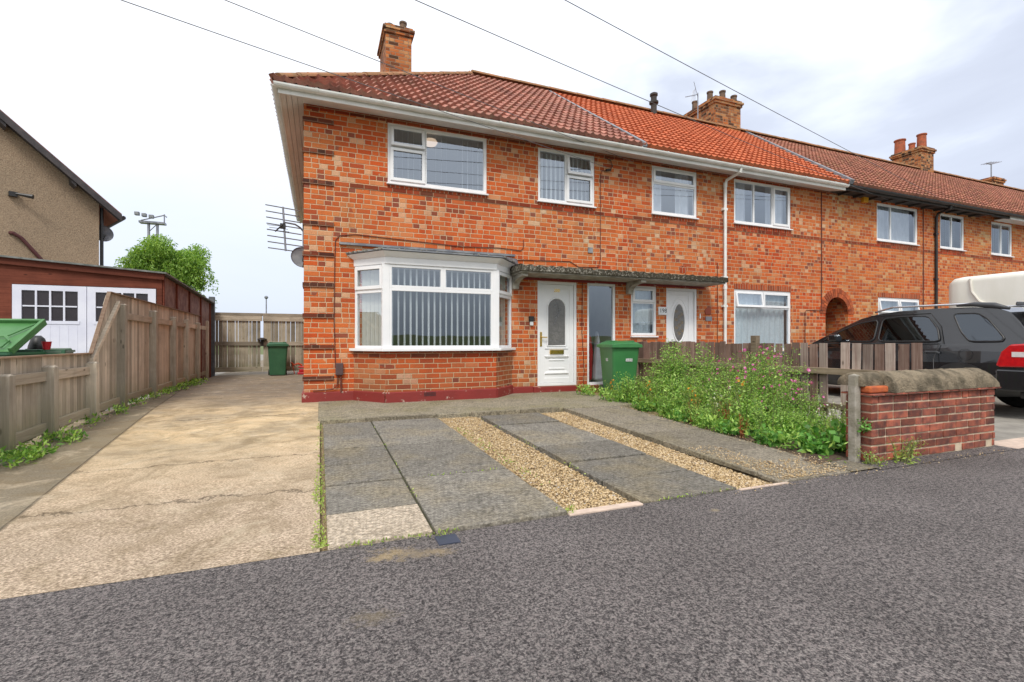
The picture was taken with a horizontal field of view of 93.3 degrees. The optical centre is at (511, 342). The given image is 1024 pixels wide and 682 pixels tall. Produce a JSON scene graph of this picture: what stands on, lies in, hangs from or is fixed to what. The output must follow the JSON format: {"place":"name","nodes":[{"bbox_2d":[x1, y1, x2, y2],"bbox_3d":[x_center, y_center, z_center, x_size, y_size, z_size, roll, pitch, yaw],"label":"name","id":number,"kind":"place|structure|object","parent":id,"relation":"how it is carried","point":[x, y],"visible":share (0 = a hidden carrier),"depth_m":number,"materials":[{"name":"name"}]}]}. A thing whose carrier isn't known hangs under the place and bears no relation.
{"place":"outdoors","nodes":[
{"label":"outdoors","id":0,"kind":"place"},
{"bbox_2d":[0,355,319,598],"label":"driveway","id":1,"kind":"structure","parent":0,"point":[219,470],"depth_m":3.46,"materials":[{"name":"concrete"}]},
{"bbox_2d":[0,377,210,468],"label":"weeds","id":2,"kind":"object","parent":1,"relation":"on","point":[20,453],"visible":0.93,"depth_m":4.85,"materials":[{"name":"green plant"}]},
{"bbox_2d":[267,342,288,374],"bbox_3d":[-6.892,0.484,14.209,0.576,0.989,0.684,0,0,-28],"label":"wheelie bin","id":3,"kind":"object","parent":1,"relation":"on","point":[277,354],"visible":0.97,"depth_m":13.97,"materials":[{"name":"plastic"}]},
{"bbox_2d":[2,401,1015,493],"bbox_3d":[-0.559,1.023,5.625,11.226,0.141,4.162,0,0,2],"label":"loose grit","id":4,"kind":"object","parent":1,"relation":"on","point":[803,474],"visible":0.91,"depth_m":4.24,"materials":[{"name":"beige gravel"}]},
{"bbox_2d":[105,354,262,410],"bbox_3d":[-28.659,1.070,14.276,37.300,0.120,42.280,0,0,-22],"label":"yard base","id":5,"kind":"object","parent":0,"point":[218,373],"depth_m":15.63,"materials":[{"name":"concrete"}]},
{"bbox_2d":[0,319,46,356],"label":"wheelie bin","id":6,"kind":"object","parent":5,"relation":"on","point":[16,335],"visible":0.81,"depth_m":6.00,"materials":[{"name":"plastic"}]},
{"bbox_2d":[17,348,74,354],"bbox_3d":[-6.333,0.560,6.508,0.589,0.956,0.741,0,0,-32],"label":"wheelie bin","id":7,"kind":"object","parent":5,"relation":"on","point":[60,350],"visible":0.11,"depth_m":6.36,"materials":[{"name":"plastic"}]},
{"bbox_2d":[27,336,45,348],"bbox_3d":[-6.336,0.055,6.466,0.213,0.290,0.217,0,0,-22],"label":"rubbish bag","id":8,"kind":"object","parent":7,"relation":"on","point":[35,342],"visible":0.46,"depth_m":6.40,"materials":[{"name":"black plastic"}]},
{"bbox_2d":[0,109,125,265],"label":"neighbour house","id":9,"kind":"structure","parent":5,"relation":"on","point":[53,207],"depth_m":13.07,"materials":[{"name":"beige paint"}]},
{"bbox_2d":[99,225,113,241],"bbox_3d":[-12.034,-3.211,14.223,0.400,0.506,0.399,0,0,-5],"label":"satellite dish","id":10,"kind":"object","parent":9,"relation":"attached to","point":[108,234],"visible":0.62,"depth_m":14.33,"materials":[{"name":"black metal"}]},
{"bbox_2d":[0,291,208,454],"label":"boarded fence","id":11,"kind":"object","parent":5,"relation":"on","point":[138,348],"visible":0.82,"depth_m":6.57,"materials":[{"name":"brown wood"}]},
{"bbox_2d":[0,255,214,392],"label":"garage","id":12,"kind":"structure","parent":5,"relation":"on","point":[64,300],"depth_m":9.15,"materials":[{"name":"brown wood"}]},
{"bbox_2d":[12,284,86,352],"bbox_3d":[-8.613,0.020,9.014,1.080,2.160,0.040,0,0,-22],"label":"door","id":13,"kind":"structure","parent":12,"relation":"in","point":[63,308],"depth_m":9.05,"materials":[{"name":"white wood"}]},
{"bbox_2d":[87,287,155,352],"bbox_3d":[-7.596,0.020,9.419,1.090,2.160,0.040,0,0,-22],"label":"door","id":14,"kind":"structure","parent":12,"relation":"in","point":[95,295],"depth_m":9.29,"materials":[{"name":"white wood"}]},
{"bbox_2d":[113,233,219,308],"bbox_3d":[-14.574,-1.675,20.461,3.771,5.568,3.557,0,0,-22],"label":"tree","id":15,"kind":"object","parent":5,"relation":"on","point":[186,267],"visible":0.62,"depth_m":19.71,"materials":[{"name":"green plant"}]},
{"bbox_2d":[209,297,214,376],"bbox_3d":[-8.719,-0.110,14.041,0.140,2.420,0.140,0,0,-22],"label":"gate post","id":16,"kind":"object","parent":5,"relation":"on","point":[212,337],"visible":0.51,"depth_m":13.99,"materials":[{"name":"wood"}]},
{"bbox_2d":[215,312,303,371],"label":"wooden gate","id":17,"kind":"structure","parent":16,"relation":"attached to","point":[239,343],"depth_m":14.55,"materials":[{"name":"brown wood"}]},
{"bbox_2d":[218,346,701,402],"bbox_3d":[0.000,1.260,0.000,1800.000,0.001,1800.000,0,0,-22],"label":"ground","id":18,"kind":"structure","parent":0,"point":[261,349],"depth_m":74.07,"materials":[{"name":"green plant"}]},
{"bbox_2d":[134,211,166,238],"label":"floodlight mast","id":19,"kind":"object","parent":18,"relation":"on","point":[148,223],"visible":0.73,"depth_m":49.60,"materials":[{"name":"metal"}]},
{"bbox_2d":[269,20,646,402],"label":"terrace house","id":20,"kind":"structure","parent":18,"relation":"on","point":[415,321],"depth_m":8.78,"materials":[{"name":"orange brick"}]},
{"bbox_2d":[265,204,303,250],"bbox_3d":[-3.682,-1.861,7.932,0.627,0.738,0.234,0,0,-44],"label":"roof aerial","id":21,"kind":"object","parent":20,"relation":"attached to","point":[283,226],"visible":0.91,"depth_m":7.92,"materials":[{"name":"metal"}]},
{"bbox_2d":[291,247,303,267],"bbox_3d":[-3.441,-1.407,8.001,0.286,0.354,0.309,0,0,20],"label":"satellite dish","id":22,"kind":"object","parent":20,"relation":"attached to","point":[297,258],"visible":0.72,"depth_m":7.98,"materials":[{"name":"grey metal"}]},
{"bbox_2d":[313,363,342,391],"bbox_3d":[-2.998,0.580,7.885,0.461,0.480,0.070,0,0,-22],"label":"meter box","id":23,"kind":"object","parent":20,"relation":"attached to","point":[338,369],"visible":1,"depth_m":7.92,"materials":[{"name":"plastic"}]},
{"bbox_2d":[225,0,632,161],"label":"overhead wire","id":24,"kind":"object","parent":20,"relation":"attached to","point":[402,70],"visible":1,"depth_m":6.96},
{"bbox_2d":[334,234,523,362],"bbox_3d":[-1.352,-0.775,8.565,3.394,2.350,0.012,0,0,-22],"label":"wall cable","id":25,"kind":"object","parent":20,"relation":"attached to","point":[397,239],"depth_m":8.07,"materials":[{"name":"black plastic"}]},
{"bbox_2d":[349,264,515,350],"bbox_3d":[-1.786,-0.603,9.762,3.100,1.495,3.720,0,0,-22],"label":"bay window","id":26,"kind":"structure","parent":20,"relation":"in","point":[403,309],"depth_m":8.43,"materials":[{"name":"white plastic"}]},
{"bbox_2d":[386,123,488,195],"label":"window","id":27,"kind":"structure","parent":20,"relation":"in","point":[458,162],"depth_m":9.43,"materials":[{"name":"white plastic"}]},
{"bbox_2d":[507,170,604,289],"bbox_3d":[0.911,-2.250,9.466,2.207,2.514,0.012,0,0,-22],"label":"wall cable","id":28,"kind":"object","parent":20,"relation":"attached to","point":[600,235],"depth_m":9.81,"materials":[{"name":"plastic"}]},
{"bbox_2d":[538,281,575,386],"bbox_3d":[0.881,-0.162,9.498,0.860,2.055,0.121,0,0,-22],"label":"door","id":29,"kind":"structure","parent":20,"relation":"in","point":[556,300],"depth_m":9.50,"materials":[{"name":"white plastic"}]},
{"bbox_2d":[537,147,596,208],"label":"window","id":30,"kind":"structure","parent":20,"relation":"in","point":[563,179],"depth_m":9.76,"materials":[{"name":"white plastic"}]},
{"bbox_2d":[587,283,614,384],"bbox_3d":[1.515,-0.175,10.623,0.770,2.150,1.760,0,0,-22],"label":"window","id":31,"kind":"structure","parent":20,"relation":"in","point":[600,297],"depth_m":10.30,"materials":[{"name":"grey glass"}]},
{"bbox_2d":[510,263,727,293],"bbox_3d":[2.272,-1.212,9.679,4.780,0.424,0.654,0,0,-22],"label":"door canopy","id":32,"kind":"object","parent":20,"relation":"attached to","point":[630,280],"visible":0.98,"depth_m":9.43,"materials":[{"name":"concrete"}]},
{"bbox_2d":[539,86,854,361],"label":"terrace house","id":33,"kind":"structure","parent":18,"relation":"on","point":[704,200],"depth_m":11.37,"materials":[{"name":"orange brick"}]},
{"bbox_2d":[630,286,658,336],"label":"window","id":34,"kind":"structure","parent":33,"relation":"in","point":[643,298],"depth_m":10.35,"materials":[{"name":"white plastic"}]},
{"bbox_2d":[651,165,698,219],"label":"window","id":35,"kind":"structure","parent":33,"relation":"in","point":[673,190],"depth_m":10.77,"materials":[{"name":"white plastic"}]},
{"bbox_2d":[666,288,696,342],"bbox_3d":[3.707,-0.165,10.645,0.840,2.030,0.080,0,0,-22],"label":"door","id":36,"kind":"structure","parent":33,"relation":"in","point":[681,319],"depth_m":10.64,"materials":[{"name":"white plastic"}]},
{"bbox_2d":[734,289,789,351],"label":"window","id":37,"kind":"structure","parent":33,"relation":"in","point":[764,314],"depth_m":11.66,"materials":[{"name":"white plastic"}]},
{"bbox_2d":[733,179,792,230],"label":"window","id":38,"kind":"structure","parent":33,"relation":"in","point":[755,204],"depth_m":11.79,"materials":[{"name":"white plastic"}]},
{"bbox_2d":[821,192,821,309],"bbox_3d":[7.827,-2.300,12.218,0.024,3.000,0.021,0,0,-22],"label":"wall cable","id":39,"kind":"object","parent":33,"relation":"attached to","point":[821,250],"depth_m":12.21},
{"bbox_2d":[825,133,1023,275],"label":"terrace house","id":40,"kind":"structure","parent":18,"relation":"on","point":[1001,241],"depth_m":15.84,"materials":[{"name":"orange brick"}]},
{"bbox_2d":[991,222,1013,257],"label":"window","id":41,"kind":"structure","parent":40,"relation":"in","point":[1001,234],"depth_m":15.51,"materials":[{"name":"white plastic"}]},
{"bbox_2d":[0,448,1023,681],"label":"pavement","id":42,"kind":"structure","parent":0,"point":[913,573],"depth_m":2.04,"materials":[{"name":"grey asphalt"}]},
{"bbox_2d":[434,534,460,545],"bbox_3d":[-0.359,1.102,2.688,0.120,0.016,0.120,0,0,-22],"label":"stop tap cover","id":43,"kind":"object","parent":42,"relation":"on","point":[441,540],"visible":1,"depth_m":2.68,"materials":[{"name":"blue metal"}]},
{"bbox_2d":[0,0,1023,341],"label":"sky","id":44,"kind":"structure","parent":0,"point":[158,114],"materials":[{"name":"white"}]},
{"bbox_2d":[320,393,877,551],"bbox_3d":[0.780,1.075,6.397,6.220,0.120,5.890,0,0,-22],"label":"garden base","id":45,"kind":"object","parent":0,"point":[323,522],"visible":0.08,"depth_m":4.25,"materials":[{"name":"beige gravel"}]},
{"bbox_2d":[327,504,432,549],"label":"pale paving slab","id":46,"kind":"structure","parent":45,"relation":"on","point":[365,526],"depth_m":2.82,"materials":[{"name":"beige concrete"}]},
{"bbox_2d":[318,391,635,424],"bbox_3d":[-0.576,1.031,7.843,4.770,0.138,2.000,0,0,-22],"label":"apron","id":47,"kind":"object","parent":45,"relation":"on","point":[346,411],"visible":0.68,"depth_m":7.49,"materials":[{"name":"concrete"}]},
{"bbox_2d":[323,412,736,534],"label":"paving slabs","id":48,"kind":"structure","parent":45,"relation":"on","point":[362,473],"depth_m":3.96,"materials":[{"name":"grey concrete"}]},
{"bbox_2d":[371,422,434,532],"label":"joint soil","id":49,"kind":"structure","parent":48,"relation":"on","point":[417,503],"depth_m":3.58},
{"bbox_2d":[310,420,732,548],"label":"weeds","id":50,"kind":"object","parent":48,"relation":"on","point":[316,539],"visible":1,"depth_m":3.17,"materials":[{"name":"green plant"}]},
{"bbox_2d":[365,407,757,475],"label":"edging kerb","id":51,"kind":"structure","parent":45,"relation":"on","point":[649,438],"depth_m":6.29,"materials":[{"name":"concrete"}]},
{"bbox_2d":[438,411,767,510],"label":"gravel","id":52,"kind":"structure","parent":45,"relation":"on","point":[707,469],"depth_m":4.40,"materials":[{"name":"beige gravel"}]},
{"bbox_2d":[597,340,642,394],"bbox_3d":[2.014,0.482,9.110,0.602,1.033,0.714,0,0,-14],"label":"wheelie bin","id":53,"kind":"object","parent":45,"relation":"on","point":[620,357],"visible":0.94,"depth_m":8.85,"materials":[{"name":"green plastic"}]},
{"bbox_2d":[567,482,788,515],"bbox_3d":[1.252,1.109,3.439,1.930,0.042,0.065,0,0,-22],"label":"edging strip","id":54,"kind":"object","parent":45,"relation":"on","point":[606,508],"visible":0.47,"depth_m":3.20,"materials":[{"name":"beige concrete"}]},
{"bbox_2d":[570,406,851,482],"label":"path","id":55,"kind":"structure","parent":0,"point":[680,434],"depth_m":5.11,"materials":[{"name":"concrete"}]},
{"bbox_2d":[684,421,847,463],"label":"flower bed soil","id":56,"kind":"structure","parent":0,"point":[840,455],"depth_m":4.69,"materials":[{"name":"brown soil"}]},
{"bbox_2d":[614,372,657,404],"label":"wild plant","id":57,"kind":"object","parent":56,"relation":"on","point":[628,386],"visible":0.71,"depth_m":7.98,"materials":[{"name":"green plant"}]},
{"bbox_2d":[642,381,669,410],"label":"wild plant","id":58,"kind":"object","parent":56,"relation":"on","point":[647,386],"visible":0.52,"depth_m":7.45,"materials":[{"name":"green plant"}]},
{"bbox_2d":[640,347,676,405],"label":"wild plant","id":59,"kind":"object","parent":56,"relation":"on","point":[661,372],"visible":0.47,"depth_m":7.81,"materials":[{"name":"green plant"}]},
{"bbox_2d":[655,389,679,417],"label":"wild plant","id":60,"kind":"object","parent":56,"relation":"on","point":[663,411],"visible":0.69,"depth_m":6.86,"materials":[{"name":"green plant"}]},
{"bbox_2d":[647,371,700,412],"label":"wild plant","id":61,"kind":"object","parent":56,"relation":"on","point":[664,390],"visible":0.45,"depth_m":7.35,"materials":[{"name":"green plant"}]},
{"bbox_2d":[662,340,690,392],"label":"wild plant","id":62,"kind":"object","parent":56,"relation":"on","point":[676,357],"visible":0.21,"depth_m":7.97,"materials":[{"name":"green plant"}]},
{"bbox_2d":[665,409,689,422],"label":"wild plant","id":63,"kind":"object","parent":56,"relation":"on","point":[684,419],"visible":0.56,"depth_m":6.47,"materials":[{"name":"green plant"}]},
{"bbox_2d":[662,341,699,392],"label":"wild plant","id":64,"kind":"object","parent":56,"relation":"on","point":[676,364],"visible":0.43,"depth_m":7.67,"materials":[{"name":"green plant"}]},
{"bbox_2d":[677,370,697,405],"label":"wild plant","id":65,"kind":"object","parent":56,"relation":"on","point":[685,386],"visible":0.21,"depth_m":7.15,"materials":[{"name":"green plant"}]},
{"bbox_2d":[677,385,706,421],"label":"wild plant","id":66,"kind":"object","parent":56,"relation":"on","point":[691,399],"visible":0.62,"depth_m":6.49,"materials":[{"name":"green plant"}]},
{"bbox_2d":[665,374,721,418],"bbox_3d":[2.518,0.802,6.758,0.582,0.672,0.810,0,0,-23],"label":"wild plant","id":67,"kind":"object","parent":56,"relation":"on","point":[698,395],"visible":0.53,"depth_m":6.64,"materials":[{"name":"green plant"}]},
{"bbox_2d":[672,342,714,399],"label":"wild plant","id":68,"kind":"object","parent":56,"relation":"on","point":[699,364],"visible":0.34,"depth_m":7.57,"materials":[{"name":"green plant"}]},
{"bbox_2d":[685,402,718,429],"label":"wild plant","id":69,"kind":"object","parent":56,"relation":"on","point":[698,413],"visible":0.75,"depth_m":6.12,"materials":[{"name":"green plant"}]},
{"bbox_2d":[689,355,726,407],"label":"wild plant","id":70,"kind":"object","parent":56,"relation":"on","point":[700,385],"visible":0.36,"depth_m":7.12,"materials":[{"name":"green plant"}]},
{"bbox_2d":[575,382,847,462],"bbox_3d":[2.743,0.926,7.087,1.894,0.347,5.384,0,0,-22],"label":"ground cover","id":71,"kind":"object","parent":56,"relation":"on","point":[781,436],"visible":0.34,"depth_m":5.74,"materials":[{"name":"green plant"}]},
{"bbox_2d":[701,386,738,422],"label":"wild plant","id":72,"kind":"object","parent":56,"relation":"on","point":[719,407],"visible":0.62,"depth_m":6.18,"materials":[{"name":"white plant"}]},
{"bbox_2d":[702,355,747,417],"bbox_3d":[2.935,0.645,6.733,0.532,0.974,0.619,0,0,9],"label":"wild plant","id":73,"kind":"object","parent":56,"relation":"on","point":[720,386],"visible":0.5,"depth_m":6.65,"materials":[{"name":"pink plant"}]},
{"bbox_2d":[692,375,758,421],"bbox_3d":[2.859,0.772,6.352,0.495,0.693,0.946,0,0,-21],"label":"wild plant","id":74,"kind":"object","parent":56,"relation":"on","point":[736,389],"visible":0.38,"depth_m":6.29,"materials":[{"name":"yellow plant"}]},
{"bbox_2d":[710,420,743,434],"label":"wild plant","id":75,"kind":"object","parent":56,"relation":"on","point":[729,431],"visible":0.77,"depth_m":5.59,"materials":[{"name":"green plant"}]},
{"bbox_2d":[713,386,771,432],"bbox_3d":[2.781,0.833,5.845,0.666,0.598,0.516,0,0,22],"label":"wild plant","id":76,"kind":"object","parent":56,"relation":"on","point":[737,407],"visible":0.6,"depth_m":5.81,"materials":[{"name":"green plant"}]},
{"bbox_2d":[725,351,767,401],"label":"wild plant","id":77,"kind":"object","parent":56,"relation":"on","point":[749,369],"visible":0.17,"depth_m":6.80,"materials":[{"name":"green plant"}]},
{"bbox_2d":[726,366,775,414],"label":"wild plant","id":78,"kind":"object","parent":56,"relation":"on","point":[749,389],"visible":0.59,"depth_m":6.04,"materials":[{"name":"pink plant"}]},
{"bbox_2d":[722,349,782,410],"bbox_3d":[3.151,0.598,6.377,0.610,1.078,0.648,0,0,-12],"label":"wild plant","id":79,"kind":"object","parent":56,"relation":"on","point":[756,370],"visible":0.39,"depth_m":6.30,"materials":[{"name":"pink plant"}]},
{"bbox_2d":[746,398,792,440],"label":"wild plant","id":80,"kind":"object","parent":56,"relation":"on","point":[772,419],"visible":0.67,"depth_m":5.38,"materials":[{"name":"green plant"}]},
{"bbox_2d":[744,349,795,411],"bbox_3d":[3.439,0.614,6.469,0.571,1.043,0.623,0,0,18],"label":"wild plant","id":81,"kind":"object","parent":56,"relation":"on","point":[772,375],"visible":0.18,"depth_m":6.46,"materials":[{"name":"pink plant"}]},
{"bbox_2d":[748,423,796,447],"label":"wild plant","id":82,"kind":"object","parent":56,"relation":"on","point":[774,443],"visible":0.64,"depth_m":5.08,"materials":[{"name":"green plant"}]},
{"bbox_2d":[740,343,816,423],"bbox_3d":[3.388,0.562,6.130,0.636,1.159,0.768,0,0,-19],"label":"wild plant","id":83,"kind":"object","parent":56,"relation":"on","point":[771,368],"visible":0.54,"depth_m":6.12,"materials":[{"name":"green plant"}]},
{"bbox_2d":[635,336,922,416],"bbox_3d":[3.488,0.500,7.625,0.120,1.200,5.110,0,0,-22],"label":"picket fence","id":84,"kind":"object","parent":56,"relation":"on","point":[885,357],"visible":0.28,"depth_m":6.53,"materials":[{"name":"brown wood"}]},
{"bbox_2d":[761,377,798,428],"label":"wild plant","id":85,"kind":"object","parent":56,"relation":"on","point":[781,399],"visible":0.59,"depth_m":5.78,"materials":[{"name":"green plant"}]},
{"bbox_2d":[784,378,828,429],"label":"wild plant","id":86,"kind":"object","parent":56,"relation":"on","point":[806,405],"visible":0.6,"depth_m":5.81,"materials":[{"name":"green plant"}]},
{"bbox_2d":[784,408,829,438],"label":"wild plant","id":87,"kind":"object","parent":56,"relation":"on","point":[797,420],"visible":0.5,"depth_m":5.26,"materials":[{"name":"green plant"}]},
{"bbox_2d":[790,431,836,455],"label":"wild plant","id":88,"kind":"object","parent":56,"relation":"on","point":[805,442],"visible":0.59,"depth_m":4.70,"materials":[{"name":"green plant"}]},
{"bbox_2d":[794,419,846,455],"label":"wild plant","id":89,"kind":"object","parent":56,"relation":"on","point":[827,435],"visible":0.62,"depth_m":4.74,"materials":[{"name":"green plant"}]},
{"bbox_2d":[810,402,845,428],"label":"wild plant","id":90,"kind":"object","parent":56,"relation":"on","point":[829,416],"visible":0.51,"depth_m":5.33,"materials":[{"name":"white plant"}]},
{"bbox_2d":[815,398,846,432],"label":"wild plant","id":91,"kind":"object","parent":56,"relation":"on","point":[843,421],"visible":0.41,"depth_m":5.53,"materials":[{"name":"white plant"}]},
{"bbox_2d":[824,460,876,470],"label":"path","id":92,"kind":"structure","parent":0,"point":[854,465],"depth_m":4.25,"materials":[{"name":"concrete"}]},
{"bbox_2d":[701,384,1023,447],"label":"neighbour driveway","id":93,"kind":"structure","parent":0,"point":[1008,421],"depth_m":7.02,"materials":[{"name":"concrete"}]},
{"bbox_2d":[743,129,999,335],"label":"terrace house","id":94,"kind":"structure","parent":93,"relation":"on","point":[879,253],"depth_m":13.53,"materials":[{"name":"orange brick"}]},
{"bbox_2d":[415,0,894,202],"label":"overhead wire","id":95,"kind":"object","parent":94,"relation":"attached to","point":[613,86],"visible":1,"depth_m":6.92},
{"bbox_2d":[565,0,935,195],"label":"overhead wire","id":96,"kind":"object","parent":94,"relation":"attached to","point":[726,86],"visible":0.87,"depth_m":7.65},
{"bbox_2d":[876,203,919,245],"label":"window","id":97,"kind":"structure","parent":94,"relation":"in","point":[895,224],"depth_m":13.60,"materials":[{"name":"white plastic"}]},
{"bbox_2d":[878,297,919,313],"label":"window","id":98,"kind":"structure","parent":94,"relation":"in","point":[883,303],"depth_m":13.45,"materials":[{"name":"white plastic"}]},
{"bbox_2d":[923,209,923,308],"bbox_3d":[11.721,-2.300,13.767,0.024,3.000,0.021,0,0,-22],"label":"wall cable","id":99,"kind":"object","parent":94,"relation":"attached to","point":[923,258],"depth_m":13.76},
{"bbox_2d":[940,213,965,251],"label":"window","id":100,"kind":"structure","parent":94,"relation":"in","point":[951,226],"depth_m":14.54,"materials":[{"name":"white plastic"}]},
{"bbox_2d":[774,301,1023,406],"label":"suv","id":101,"kind":"object","parent":93,"relation":"on","point":[988,337],"visible":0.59,"depth_m":7.49,"materials":[{"name":"paint"}]},
{"bbox_2d":[945,173,1023,214],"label":"terrace house","id":102,"kind":"structure","parent":93,"relation":"on","point":[994,183],"depth_m":21.43,"materials":[{"name":"tile"}]},
{"bbox_2d":[949,271,1023,307],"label":"caravan","id":103,"kind":"object","parent":93,"relation":"on","point":[1006,289],"visible":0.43,"depth_m":9.32,"materials":[{"name":"white plastic"}]},
{"bbox_2d":[857,445,1014,468],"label":"pavement","id":104,"kind":"structure","parent":0,"point":[945,456],"depth_m":4.63,"materials":[{"name":"grey concrete"}]},
{"bbox_2d":[848,374,860,461],"bbox_3d":[3.148,0.705,4.444,0.075,0.830,0.070,0,0,-22],"label":"concrete post","id":105,"kind":"object","parent":104,"relation":"on","point":[854,413],"visible":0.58,"depth_m":4.42,"materials":[{"name":"grey concrete"}]},
{"bbox_2d":[856,448,889,465],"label":"wall weed","id":106,"kind":"object","parent":104,"relation":"on","point":[873,459],"depth_m":4.33,"materials":[{"name":"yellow plant"}]},
{"bbox_2d":[888,436,924,463],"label":"wall weed","id":107,"kind":"object","parent":104,"relation":"on","point":[902,457],"depth_m":4.40,"materials":[{"name":"green plant"}]},
{"bbox_2d":[837,367,1000,462],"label":"garden wall","id":108,"kind":"structure","parent":104,"relation":"on","point":[940,410],"depth_m":4.65,"materials":[{"name":"red brick"}]},
{"bbox_2d":[854,417,872,432],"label":"wall weed","id":109,"kind":"object","parent":108,"relation":"attached to","point":[864,428],"depth_m":4.38,"materials":[{"name":"green plant"}]},
{"bbox_2d":[994,437,1023,448],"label":"pavement","id":110,"kind":"structure","parent":0,"point":[1017,443],"depth_m":5.21,"materials":[{"name":"beige concrete"}]},
{"bbox_3d":[1.988,-3.621,9.859,0.189,0.291,0.062,0,0,-22],"label":"cable clip","id":111,"kind":"object","parent":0,"visible":0},
{"bbox_2d":[121,0,604,166],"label":"overhead wire","id":112,"kind":"object","parent":111,"relation":"attached to","point":[337,75],"visible":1,"depth_m":6.54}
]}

